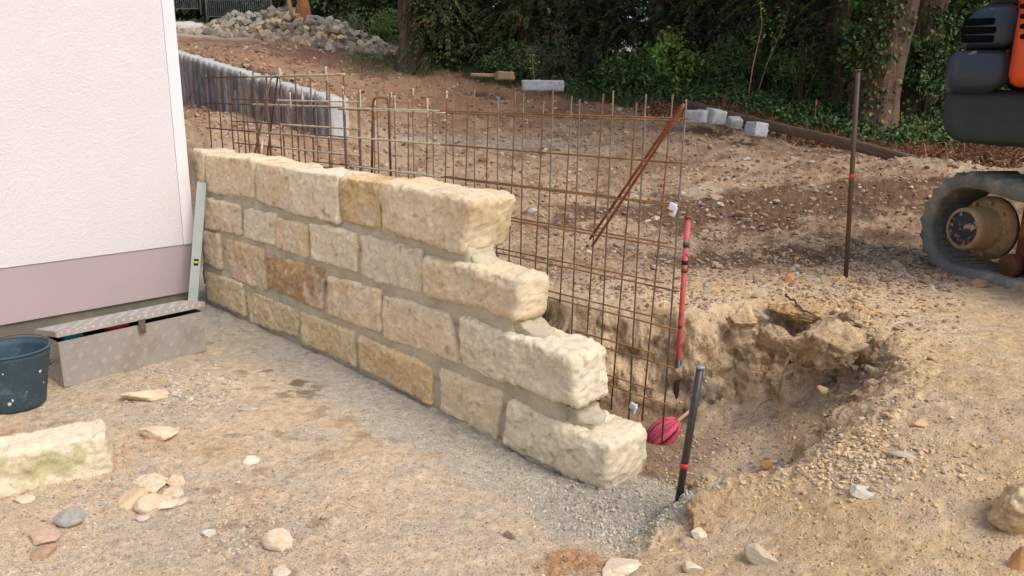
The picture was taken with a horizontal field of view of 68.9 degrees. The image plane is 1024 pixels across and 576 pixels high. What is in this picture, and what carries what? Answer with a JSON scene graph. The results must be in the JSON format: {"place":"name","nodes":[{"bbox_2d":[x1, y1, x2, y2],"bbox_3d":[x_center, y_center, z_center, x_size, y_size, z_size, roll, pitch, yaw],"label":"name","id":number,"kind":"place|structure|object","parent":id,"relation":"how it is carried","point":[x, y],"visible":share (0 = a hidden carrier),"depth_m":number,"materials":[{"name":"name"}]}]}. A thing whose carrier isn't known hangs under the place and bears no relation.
{"place":"outdoors","nodes":[
{"label":"outdoors","id":0,"kind":"place"},
{"bbox_2d":[38,405,215,561],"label":"gravel","id":1,"kind":"structure","parent":0,"point":[60,506],"depth_m":2.62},
{"bbox_2d":[87,342,248,429],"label":"corner gravel","id":2,"kind":"structure","parent":0,"point":[172,382],"depth_m":3.50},
{"bbox_2d":[170,452,371,575],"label":"yard gravel","id":3,"kind":"structure","parent":0,"point":[243,529],"depth_m":2.43,"materials":[{"name":"gravel"}]},
{"bbox_2d":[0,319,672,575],"bbox_3d":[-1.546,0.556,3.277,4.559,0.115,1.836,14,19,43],"label":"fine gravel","id":4,"kind":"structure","parent":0,"point":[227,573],"depth_m":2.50,"materials":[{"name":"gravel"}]},
{"bbox_2d":[0,19,1023,575],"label":"ground","id":5,"kind":"structure","parent":0,"point":[744,381],"depth_m":3.11,"materials":[{"name":"soil"}]},
{"bbox_2d":[12,494,35,503],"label":"stone","id":6,"kind":"object","parent":5,"relation":"on","point":[25,499],"visible":1,"depth_m":2.54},
{"bbox_2d":[0,333,51,413],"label":"bucket","id":7,"kind":"object","parent":5,"relation":"on","point":[24,364],"visible":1,"depth_m":3.27,"materials":[{"name":"plastic"}]},
{"bbox_2d":[30,543,57,560],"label":"stone","id":8,"kind":"object","parent":5,"relation":"on","point":[43,552],"visible":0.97,"depth_m":2.24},
{"bbox_2d":[30,528,60,545],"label":"stone","id":9,"kind":"object","parent":5,"relation":"on","point":[40,536],"visible":0.99,"depth_m":2.31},
{"bbox_2d":[0,419,114,497],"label":"sandstone block","id":10,"kind":"object","parent":5,"relation":"on","point":[62,453],"depth_m":2.66,"materials":[{"name":"stone"}]},
{"bbox_2d":[53,506,85,527],"bbox_3d":[-1.439,0.746,2.428,0.090,0.036,0.099,-5,15,-24],"label":"stone","id":11,"kind":"object","parent":5,"relation":"on","point":[69,517],"visible":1,"depth_m":2.41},
{"bbox_2d":[0,0,193,340],"bbox_3d":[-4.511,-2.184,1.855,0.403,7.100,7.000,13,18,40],"label":"house","id":12,"kind":"structure","parent":5,"relation":"on","point":[96,217],"depth_m":4.33,"materials":[{"name":"paint"}]},
{"bbox_2d":[34,300,206,387],"bbox_3d":[-1.994,0.255,3.849,0.278,0.281,0.756,12,18,37],"label":"toolbox","id":13,"kind":"object","parent":5,"relation":"on","point":[75,361],"visible":0.96,"depth_m":3.74,"materials":[{"name":"metal"}]},
{"bbox_2d":[53,312,186,341],"bbox_3d":[-1.993,0.293,3.870,0.230,0.180,0.701,12,18,37],"label":"tool bag","id":14,"kind":"object","parent":13,"relation":"in","point":[97,331],"visible":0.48,"depth_m":3.94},
{"bbox_2d":[118,488,148,509],"bbox_3d":[-1.307,0.726,2.573,0.101,0.051,0.119,-6,16,-25],"label":"slab piece","id":15,"kind":"object","parent":5,"relation":"on","point":[127,499],"visible":0.66,"depth_m":2.56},
{"bbox_2d":[118,389,168,401],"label":"stone","id":16,"kind":"object","parent":5,"relation":"on","point":[152,395],"visible":0.98,"depth_m":3.38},
{"bbox_2d":[136,473,167,486],"bbox_3d":[-1.310,0.698,2.701,0.130,0.031,0.076,6,15,21],"label":"slab piece","id":17,"kind":"object","parent":5,"relation":"on","point":[144,480],"visible":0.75,"depth_m":2.70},
{"bbox_2d":[133,493,172,514],"bbox_3d":[-1.219,0.730,2.536,0.120,0.046,0.100,-12,19,-41],"label":"slab piece","id":18,"kind":"object","parent":5,"relation":"on","point":[146,504],"visible":0.84,"depth_m":2.51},
{"bbox_2d":[144,480,165,493],"bbox_3d":[-1.276,0.712,2.657,0.079,0.041,0.087,2,14,5],"label":"slab piece","id":19,"kind":"object","parent":5,"relation":"on","point":[156,486],"visible":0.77,"depth_m":2.64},
{"bbox_2d":[138,426,177,441],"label":"stone","id":20,"kind":"object","parent":5,"relation":"on","point":[160,433],"visible":1,"depth_m":3.03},
{"bbox_2d":[158,498,177,508],"bbox_3d":[-1.162,0.733,2.533,0.082,0.035,0.063,-10,18,-38],"label":"slab piece","id":21,"kind":"object","parent":5,"relation":"on","point":[168,503],"visible":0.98,"depth_m":2.52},
{"bbox_2d":[161,486,183,497],"bbox_3d":[-1.190,0.718,2.615,0.096,0.036,0.058,7,15,25],"label":"slab piece","id":22,"kind":"object","parent":5,"relation":"on","point":[175,491],"visible":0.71,"depth_m":2.60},
{"bbox_2d":[166,474,184,486],"bbox_3d":[-1.222,0.697,2.709,0.062,0.051,0.094,-6,16,-26],"label":"slab piece","id":23,"kind":"object","parent":5,"relation":"on","point":[175,480],"visible":0.94,"depth_m":2.68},
{"bbox_2d":[188,182,206,308],"bbox_3d":[-2.002,-0.249,4.747,0.056,0.853,0.039,4,-1,-16],"label":"spirit level","id":24,"kind":"object","parent":5,"relation":"on","point":[197,243],"visible":0.95,"depth_m":4.74,"materials":[{"name":"metal"}]},
{"bbox_2d":[174,0,223,20],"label":"shrub","id":25,"kind":"object","parent":5,"relation":"on","point":[190,9],"visible":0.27,"depth_m":21.71,"materials":[{"name":"green plant"}]},
{"bbox_2d":[187,0,262,18],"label":"shrub","id":26,"kind":"object","parent":5,"relation":"on","point":[221,13],"visible":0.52,"depth_m":21.67,"materials":[{"name":"green plant"}]},
{"bbox_2d":[205,0,271,22],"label":"site fence","id":27,"kind":"object","parent":5,"relation":"on","point":[228,5],"visible":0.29,"depth_m":18.80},
{"bbox_2d":[242,455,259,464],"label":"stone","id":28,"kind":"object","parent":5,"relation":"on","point":[250,459],"visible":1,"depth_m":2.84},
{"bbox_2d":[178,50,348,137],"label":"palisade wall","id":29,"kind":"structure","parent":5,"relation":"on","point":[194,69],"depth_m":9.26,"materials":[{"name":"concrete"}]},
{"bbox_2d":[239,0,296,11],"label":"shrub","id":30,"kind":"object","parent":5,"relation":"on","point":[262,2],"visible":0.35,"depth_m":20.95,"materials":[{"name":"green plant"}]},
{"bbox_2d":[202,66,348,168],"bbox_3d":[-1.795,-1.097,5.511,2.082,1.006,0.033,14,19,43],"label":"rebar mat","id":31,"kind":"object","parent":5,"relation":"on","point":[295,75],"visible":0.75,"depth_m":5.34,"materials":[{"name":"metal"}]},
{"bbox_2d":[254,76,277,155],"bbox_3d":[-1.775,-1.220,5.463,0.167,0.648,1.031,-2,14,-13],"label":"hairpin bar","id":32,"kind":"object","parent":31,"relation":"on","point":[256,145],"visible":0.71,"depth_m":5.19,"materials":[{"name":"metal"}]},
{"bbox_2d":[262,528,292,550],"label":"stone","id":33,"kind":"object","parent":5,"relation":"on","point":[278,539],"visible":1,"depth_m":2.29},
{"bbox_2d":[272,564,290,575],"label":"stone","id":34,"kind":"object","parent":5,"relation":"on","point":[282,570],"visible":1,"depth_m":2.17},
{"bbox_2d":[231,86,359,170],"bbox_3d":[-1.464,-0.863,4.970,1.633,0.925,0.027,14,19,43],"label":"rebar mat","id":35,"kind":"object","parent":5,"relation":"on","point":[302,100],"visible":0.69,"depth_m":4.89,"materials":[{"name":"metal"}]},
{"bbox_2d":[296,0,388,28],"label":"shrub","id":36,"kind":"object","parent":5,"relation":"on","point":[312,2],"visible":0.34,"depth_m":19.82,"materials":[{"name":"green plant"}]},
{"bbox_2d":[336,0,398,40],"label":"shrub","id":37,"kind":"object","parent":5,"relation":"on","point":[376,8],"visible":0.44,"depth_m":18.76,"materials":[{"name":"green plant"}]},
{"bbox_2d":[364,8,398,45],"bbox_3d":[-2.707,-5.469,15.766,0.860,0.884,0.842,1,14,0],"label":"shrub","id":38,"kind":"object","parent":5,"relation":"on","point":[374,24],"visible":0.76,"depth_m":15.67,"materials":[{"name":"green plant"}]},
{"bbox_2d":[338,46,448,78],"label":"grass","id":39,"kind":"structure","parent":5,"relation":"on","point":[369,56],"depth_m":12.70,"materials":[{"name":"green plant"}]},
{"bbox_2d":[190,148,646,489],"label":"stone wall","id":40,"kind":"structure","parent":5,"relation":"on","point":[416,289],"depth_m":3.38,"materials":[{"name":"stone"}]},
{"bbox_2d":[381,0,496,74],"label":"old tree","id":41,"kind":"object","parent":5,"relation":"on","point":[433,34],"visible":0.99,"depth_m":12.19,"materials":[{"name":"green plant"}]},
{"bbox_2d":[463,0,511,52],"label":"shrub","id":42,"kind":"object","parent":5,"relation":"on","point":[496,45],"visible":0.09,"depth_m":13.33,"materials":[{"name":"green plant"}]},
{"bbox_2d":[310,88,691,442],"bbox_3d":[-0.285,-0.275,3.710,2.600,1.390,0.024,14,19,43],"label":"rebar mat","id":43,"kind":"object","parent":5,"relation":"on","point":[377,139],"visible":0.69,"depth_m":3.17,"materials":[{"name":"metal"}]},
{"bbox_2d":[589,103,684,246],"bbox_3d":[0.449,-0.430,2.927,0.116,0.577,0.503,-10,17,-36],"label":"hairpin bar","id":44,"kind":"object","parent":43,"relation":"on","point":[666,130],"visible":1,"depth_m":2.88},
{"bbox_2d":[494,71,514,80],"bbox_3d":[-0.110,-3.117,10.972,0.279,0.135,0.198,-3,15,-17],"label":"stone block","id":45,"kind":"object","parent":5,"relation":"on","point":[503,75],"depth_m":10.90,"materials":[{"name":"stone"}]},
{"bbox_2d":[470,33,542,82],"bbox_3d":[0.018,-3.619,11.841,1.348,0.774,1.035,1,14,0],"label":"shrub","id":46,"kind":"object","parent":5,"relation":"on","point":[496,60],"visible":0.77,"depth_m":11.69,"materials":[{"name":"green plant"}]},
{"bbox_2d":[338,91,679,420],"bbox_3d":[-0.217,-0.293,3.808,2.394,1.380,0.024,14,19,43],"label":"rebar mat","id":47,"kind":"object","parent":5,"relation":"on","point":[564,226],"visible":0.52,"depth_m":3.31,"materials":[{"name":"metal"}]},
{"bbox_2d":[371,96,391,175],"bbox_3d":[-0.734,-0.820,4.129,0.128,0.466,0.044,4,14,11],"label":"hairpin bar","id":48,"kind":"object","parent":47,"relation":"on","point":[372,124],"visible":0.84,"depth_m":4.12,"materials":[{"name":"metal"}]},
{"bbox_2d":[367,396,690,557],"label":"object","id":49,"kind":"object","parent":5,"relation":"on","point":[639,515],"visible":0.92,"depth_m":2.62,"materials":[{"name":"gravel"}]},
{"bbox_2d":[460,0,607,82],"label":"yew tree","id":50,"kind":"object","parent":5,"relation":"on","point":[503,21],"visible":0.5,"depth_m":12.03,"materials":[{"name":"green plant"}]},
{"bbox_2d":[521,80,563,91],"bbox_3d":[0.414,-2.692,9.944,0.574,0.157,0.218,2,14,6],"label":"granite block","id":51,"kind":"object","parent":5,"relation":"on","point":[543,85],"depth_m":9.85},
{"bbox_2d":[501,31,588,84],"bbox_3d":[0.522,-3.489,11.454,1.400,0.895,1.079,1,14,0],"label":"shrub","id":52,"kind":"object","parent":5,"relation":"on","point":[552,58],"visible":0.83,"depth_m":11.38,"materials":[{"name":"green plant"}]},
{"bbox_2d":[440,54,666,107],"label":"wild grass","id":53,"kind":"structure","parent":5,"relation":"on","point":[625,102],"depth_m":10.94,"materials":[{"name":"green plant"}]},
{"bbox_2d":[179,42,989,346],"bbox_3d":[-0.541,-2.675,10.667,12.720,1.952,11.923,10,16,31],"label":"field grit","id":54,"kind":"object","parent":5,"relation":"on","point":[586,140],"visible":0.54,"depth_m":6.60,"materials":[{"name":"gravel"}]},
{"bbox_2d":[511,0,659,81],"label":"yew tree","id":55,"kind":"object","parent":5,"relation":"on","point":[598,8],"visible":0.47,"depth_m":11.76,"materials":[{"name":"green plant"}]},
{"bbox_2d":[174,0,1009,91],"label":"woods","id":56,"kind":"object","parent":5,"relation":"on","point":[318,9],"visible":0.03,"depth_m":21.89,"materials":[{"name":"green plant"}]},
{"bbox_2d":[602,558,641,575],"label":"stone","id":57,"kind":"object","parent":5,"relation":"on","point":[618,566],"visible":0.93,"depth_m":2.20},
{"bbox_2d":[586,50,669,93],"bbox_3d":[1.675,-3.103,10.775,1.201,0.619,1.395,1,14,0],"label":"shrub","id":58,"kind":"object","parent":5,"relation":"on","point":[622,71],"visible":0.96,"depth_m":10.55,"materials":[{"name":"green plant"}]},
{"bbox_2d":[576,0,733,80],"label":"yew tree","id":59,"kind":"object","parent":5,"relation":"on","point":[655,12],"visible":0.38,"depth_m":11.46,"materials":[{"name":"green plant"}]},
{"bbox_2d":[445,47,877,133],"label":"undergrowth","id":60,"kind":"object","parent":5,"relation":"on","point":[690,94],"visible":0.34,"depth_m":9.78,"materials":[{"name":"green plant"}]},
{"bbox_2d":[646,410,688,444],"bbox_3d":[0.673,0.587,3.180,0.220,0.195,0.113,-6,16,-27],"label":"twine ball","id":61,"kind":"object","parent":5,"relation":"on","point":[672,429],"visible":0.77,"depth_m":3.13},
{"bbox_2d":[629,26,713,91],"bbox_3d":[2.356,-3.339,10.965,1.022,0.982,1.204,-4,15,-19],"label":"shrub","id":62,"kind":"object","parent":5,"relation":"on","point":[659,52],"visible":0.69,"depth_m":10.73,"materials":[{"name":"green plant"}]},
{"bbox_2d":[512,203,832,307],"bbox_3d":[1.122,-0.278,4.576,2.255,0.214,2.547,1,14,0],"label":"rubble grit","id":63,"kind":"object","parent":5,"relation":"on","point":[755,280],"visible":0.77,"depth_m":4.29,"materials":[{"name":"gravel"}]},
{"bbox_2d":[673,215,691,398],"bbox_3d":[0.738,0.173,3.274,0.032,0.984,0.031,1,14,0],"label":"pole","id":64,"kind":"object","parent":5,"relation":"on","point":[684,268],"visible":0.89,"depth_m":3.23,"materials":[{"name":"metal"}]},
{"bbox_2d":[675,364,704,501],"bbox_3d":[0.581,0.547,2.484,0.073,0.616,0.029,5,15,15],"label":"stake","id":65,"kind":"object","parent":5,"relation":"on","point":[684,462],"visible":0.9,"depth_m":2.45,"materials":[{"name":"black paint"}]},
{"bbox_2d":[683,560,702,572],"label":"stone","id":66,"kind":"object","parent":5,"relation":"on","point":[689,566],"visible":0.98,"depth_m":2.11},
{"bbox_2d":[683,109,708,123],"bbox_3d":[2.138,-1.989,8.671,0.273,0.170,0.220,9,16,30],"label":"granite block","id":67,"kind":"object","parent":5,"relation":"on","point":[698,116],"depth_m":8.58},
{"bbox_2d":[691,527,706,538],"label":"stone","id":68,"kind":"object","parent":5,"relation":"on","point":[698,533],"visible":1,"depth_m":2.28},
{"bbox_2d":[685,472,716,490],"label":"clod","id":69,"kind":"object","parent":5,"relation":"on","point":[708,479],"visible":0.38,"depth_m":2.51,"materials":[{"name":"soil"}]},
{"bbox_2d":[686,489,733,533],"bbox_3d":[0.645,0.737,2.393,0.265,0.168,0.197,-5,15,-23],"label":"clod","id":70,"kind":"object","parent":5,"relation":"on","point":[707,511],"visible":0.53,"depth_m":2.36,"materials":[{"name":"soil"}]},
{"bbox_2d":[706,107,727,125],"bbox_3d":[2.359,-1.989,8.669,0.204,0.186,0.199,1,24,-24],"label":"granite block","id":71,"kind":"object","parent":5,"relation":"on","point":[717,116],"depth_m":8.60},
{"bbox_2d":[631,0,811,88],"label":"yew tree","id":72,"kind":"object","parent":5,"relation":"on","point":[702,26],"visible":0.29,"depth_m":10.84,"materials":[{"name":"green plant"}]},
{"bbox_2d":[725,116,742,129],"bbox_3d":[2.527,-1.879,8.488,0.167,0.137,0.158,0,31,-6],"label":"granite block","id":73,"kind":"object","parent":5,"relation":"on","point":[734,122],"depth_m":8.44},
{"bbox_2d":[725,313,757,329],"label":"clod","id":74,"kind":"object","parent":5,"relation":"on","point":[740,321],"visible":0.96,"depth_m":3.31,"materials":[{"name":"soil"}]},
{"bbox_2d":[688,9,795,98],"bbox_3d":[3.037,-3.031,9.722,1.371,1.219,1.337,1,14,0],"label":"shrub","id":75,"kind":"object","parent":5,"relation":"on","point":[757,63],"visible":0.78,"depth_m":9.64,"materials":[{"name":"green plant"}]},
{"bbox_2d":[743,121,768,137],"bbox_3d":[2.653,-1.721,8.116,0.202,0.174,0.184,1,12,-29],"label":"granite block","id":76,"kind":"object","parent":5,"relation":"on","point":[752,129],"depth_m":8.05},
{"bbox_2d":[745,0,773,92],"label":"sapling","id":77,"kind":"object","parent":5,"relation":"on","point":[762,8],"visible":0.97,"depth_m":9.21,"materials":[{"name":"green plant"}]},
{"bbox_2d":[743,543,777,564],"bbox_3d":[0.689,0.741,2.069,0.054,0.041,0.106,-8,17,-33],"label":"stone","id":78,"kind":"object","parent":5,"relation":"on","point":[756,554],"visible":0.96,"depth_m":2.06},
{"bbox_2d":[756,323,793,357],"bbox_3d":[1.153,0.230,3.228,0.104,0.134,0.210,-6,16,-27],"label":"clod","id":79,"kind":"object","parent":5,"relation":"on","point":[773,338],"visible":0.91,"depth_m":3.21,"materials":[{"name":"soil"}]},
{"bbox_2d":[757,3,794,92],"bbox_3d":[3.325,-2.987,9.490,0.412,1.337,0.294,4,14,12],"label":"sapling","id":80,"kind":"object","parent":5,"relation":"on","point":[775,38],"visible":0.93,"depth_m":9.39,"materials":[{"name":"green plant"}]},
{"bbox_2d":[653,301,913,525],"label":"pit crumbs","id":81,"kind":"object","parent":5,"relation":"on","point":[768,424],"visible":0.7,"depth_m":3.00,"materials":[{"name":"gravel"}]},
{"bbox_2d":[712,0,860,102],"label":"yew tree","id":82,"kind":"object","parent":5,"relation":"on","point":[795,8],"visible":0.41,"depth_m":9.71,"materials":[{"name":"green plant"}]},
{"bbox_2d":[768,303,823,323],"bbox_3d":[1.279,0.109,3.350,0.257,0.090,0.190,11,17,34],"label":"clod","id":83,"kind":"object","parent":5,"relation":"on","point":[792,312],"visible":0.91,"depth_m":3.30,"materials":[{"name":"soil"}]},
{"bbox_2d":[687,100,917,159],"bbox_3d":[3.051,-1.676,8.021,0.044,0.650,3.627,-6,16,-27],"label":"timber plank","id":84,"kind":"object","parent":5,"relation":"on","point":[861,147],"visible":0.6,"depth_m":7.74,"materials":[{"name":"brown wood"}]},
{"bbox_2d":[762,34,846,107],"bbox_3d":[3.644,-2.655,9.272,1.140,0.923,1.130,1,14,0],"label":"shrub","id":85,"kind":"object","parent":5,"relation":"on","point":[794,65],"visible":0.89,"depth_m":9.14,"materials":[{"name":"green plant"}]},
{"bbox_2d":[768,0,861,106],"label":"evergreen","id":86,"kind":"object","parent":5,"relation":"on","point":[830,25],"visible":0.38,"depth_m":9.24,"materials":[{"name":"green plant"}]},
{"bbox_2d":[699,241,933,335],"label":"gravel","id":87,"kind":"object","parent":5,"relation":"on","point":[843,300],"visible":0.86,"depth_m":3.42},
{"bbox_2d":[627,265,1023,575],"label":"mound grit","id":88,"kind":"object","parent":5,"relation":"on","point":[867,508],"visible":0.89,"depth_m":2.15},
{"bbox_2d":[784,318,869,370],"bbox_3d":[1.279,0.233,2.961,0.318,0.188,0.260,-11,18,-39],"label":"clod","id":89,"kind":"object","parent":5,"relation":"on","point":[828,344],"visible":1,"depth_m":2.91,"materials":[{"name":"soil"}]},
{"bbox_2d":[631,97,1023,167],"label":"leaf litter","id":90,"kind":"object","parent":5,"relation":"on","point":[986,163],"visible":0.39,"depth_m":7.61,"materials":[{"name":"brown plant"}]},
{"bbox_2d":[664,96,1023,162],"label":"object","id":91,"kind":"object","parent":5,"relation":"on","point":[915,150],"visible":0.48,"depth_m":7.12,"materials":[{"name":"brown plant"}]},
{"bbox_2d":[843,69,861,277],"bbox_3d":[1.720,-0.505,3.792,0.096,1.164,0.031,5,15,15],"label":"pole","id":92,"kind":"object","parent":5,"relation":"on","point":[852,167],"visible":0.91,"depth_m":3.76,"materials":[{"name":"brown metal"}]},
{"bbox_2d":[838,311,867,325],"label":"clod","id":93,"kind":"object","parent":5,"relation":"on","point":[854,318],"visible":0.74,"depth_m":3.14,"materials":[{"name":"soil"}]},
{"bbox_2d":[849,484,874,499],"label":"stone","id":94,"kind":"object","parent":5,"relation":"on","point":[863,492],"visible":0.95,"depth_m":2.14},
{"bbox_2d":[716,395,1010,533],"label":"mound crumbs","id":95,"kind":"object","parent":5,"relation":"on","point":[864,466],"visible":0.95,"depth_m":2.27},
{"bbox_2d":[830,0,919,136],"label":"tree","id":96,"kind":"object","parent":5,"relation":"on","point":[883,31],"visible":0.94,"depth_m":8.34,"materials":[{"name":"brown plant"}]},
{"bbox_2d":[730,84,1022,149],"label":"ground ivy","id":97,"kind":"object","parent":5,"relation":"on","point":[921,130],"visible":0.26,"depth_m":8.32,"materials":[{"name":"green plant"}]},
{"bbox_2d":[867,328,889,336],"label":"clod","id":98,"kind":"object","parent":5,"relation":"on","point":[878,332],"visible":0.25,"depth_m":3.03,"materials":[{"name":"soil"}]},
{"bbox_2d":[858,336,902,364],"bbox_3d":[1.485,0.293,2.936,0.159,0.204,0.170,-3,15,-17],"label":"clod","id":99,"kind":"object","parent":5,"relation":"on","point":[878,347],"visible":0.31,"depth_m":2.93,"materials":[{"name":"soil"}]},
{"bbox_2d":[825,238,956,290],"bbox_3d":[2.028,-0.121,4.056,0.691,0.086,1.216,9,16,28],"label":"bank rubble","id":100,"kind":"object","parent":5,"relation":"on","point":[939,284],"visible":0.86,"depth_m":4.06,"materials":[{"name":"gravel"}]},
{"bbox_2d":[888,451,916,458],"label":"stone","id":101,"kind":"object","parent":5,"relation":"on","point":[903,454],"visible":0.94,"depth_m":2.23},
{"bbox_2d":[908,418,927,426],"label":"stone","id":102,"kind":"object","parent":5,"relation":"on","point":[920,422],"visible":1,"depth_m":2.34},
{"bbox_2d":[900,0,949,117],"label":"tree","id":103,"kind":"object","parent":5,"relation":"on","point":[922,22],"visible":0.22,"depth_m":9.03,"materials":[{"name":"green plant"}]},
{"bbox_2d":[900,2,969,121],"bbox_3d":[5.143,-5.881,8.439,4.033,7.922,5.375,9,16,29],"label":"shrub","id":104,"kind":"object","parent":5,"relation":"on","point":[922,72],"visible":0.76,"depth_m":8.89,"materials":[{"name":"green plant"}]},
{"bbox_2d":[920,0,1023,292],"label":"excavator","id":105,"kind":"object","parent":5,"relation":"on","point":[970,228],"visible":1,"depth_m":3.66,"materials":[{"name":"metal"}]},
{"bbox_2d":[936,0,1007,89],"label":"shrub","id":106,"kind":"object","parent":5,"relation":"on","point":[970,4],"visible":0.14,"depth_m":9.51,"materials":[{"name":"green plant"}]},
{"bbox_2d":[971,278,988,287],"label":"stone","id":107,"kind":"object","parent":5,"relation":"on","point":[980,283],"visible":1,"depth_m":3.68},
{"bbox_2d":[987,482,1023,533],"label":"boulder","id":108,"kind":"object","parent":5,"relation":"on","point":[1005,513],"visible":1,"depth_m":1.89,"materials":[{"name":"stone"}]},
{"bbox_2d":[1007,546,1023,570],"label":"stone","id":109,"kind":"object","parent":5,"relation":"on","point":[1016,560],"visible":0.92,"depth_m":1.79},
{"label":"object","id":110,"kind":"object","parent":5,"relation":"on","visible":0},
{"bbox_2d":[176,21,203,29],"bbox_3d":[-7.080,-5.659,16.353,0.937,0.343,0.739,1,14,0],"label":"sand heap","id":111,"kind":"object","parent":110,"relation":"on","point":[190,25],"visible":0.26,"depth_m":16.07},
{"bbox_2d":[197,5,398,50],"bbox_3d":[-4.803,-5.578,16.255,5.613,1.138,0.773,7,15,24],"label":"rubble pile","id":112,"kind":"object","parent":110,"relation":"on","point":[344,29],"visible":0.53,"depth_m":15.75,"materials":[{"name":"stone"}]},
{"bbox_2d":[296,0,310,24],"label":"carved trunk","id":113,"kind":"object","parent":110,"relation":"on","point":[303,8],"visible":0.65,"depth_m":15.74,"materials":[{"name":"orange wood"}]},
{"bbox_2d":[336,8,370,37],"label":"shrub","id":114,"kind":"object","parent":110,"relation":"on","point":[354,17],"visible":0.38,"depth_m":16.21,"materials":[{"name":"green plant"}]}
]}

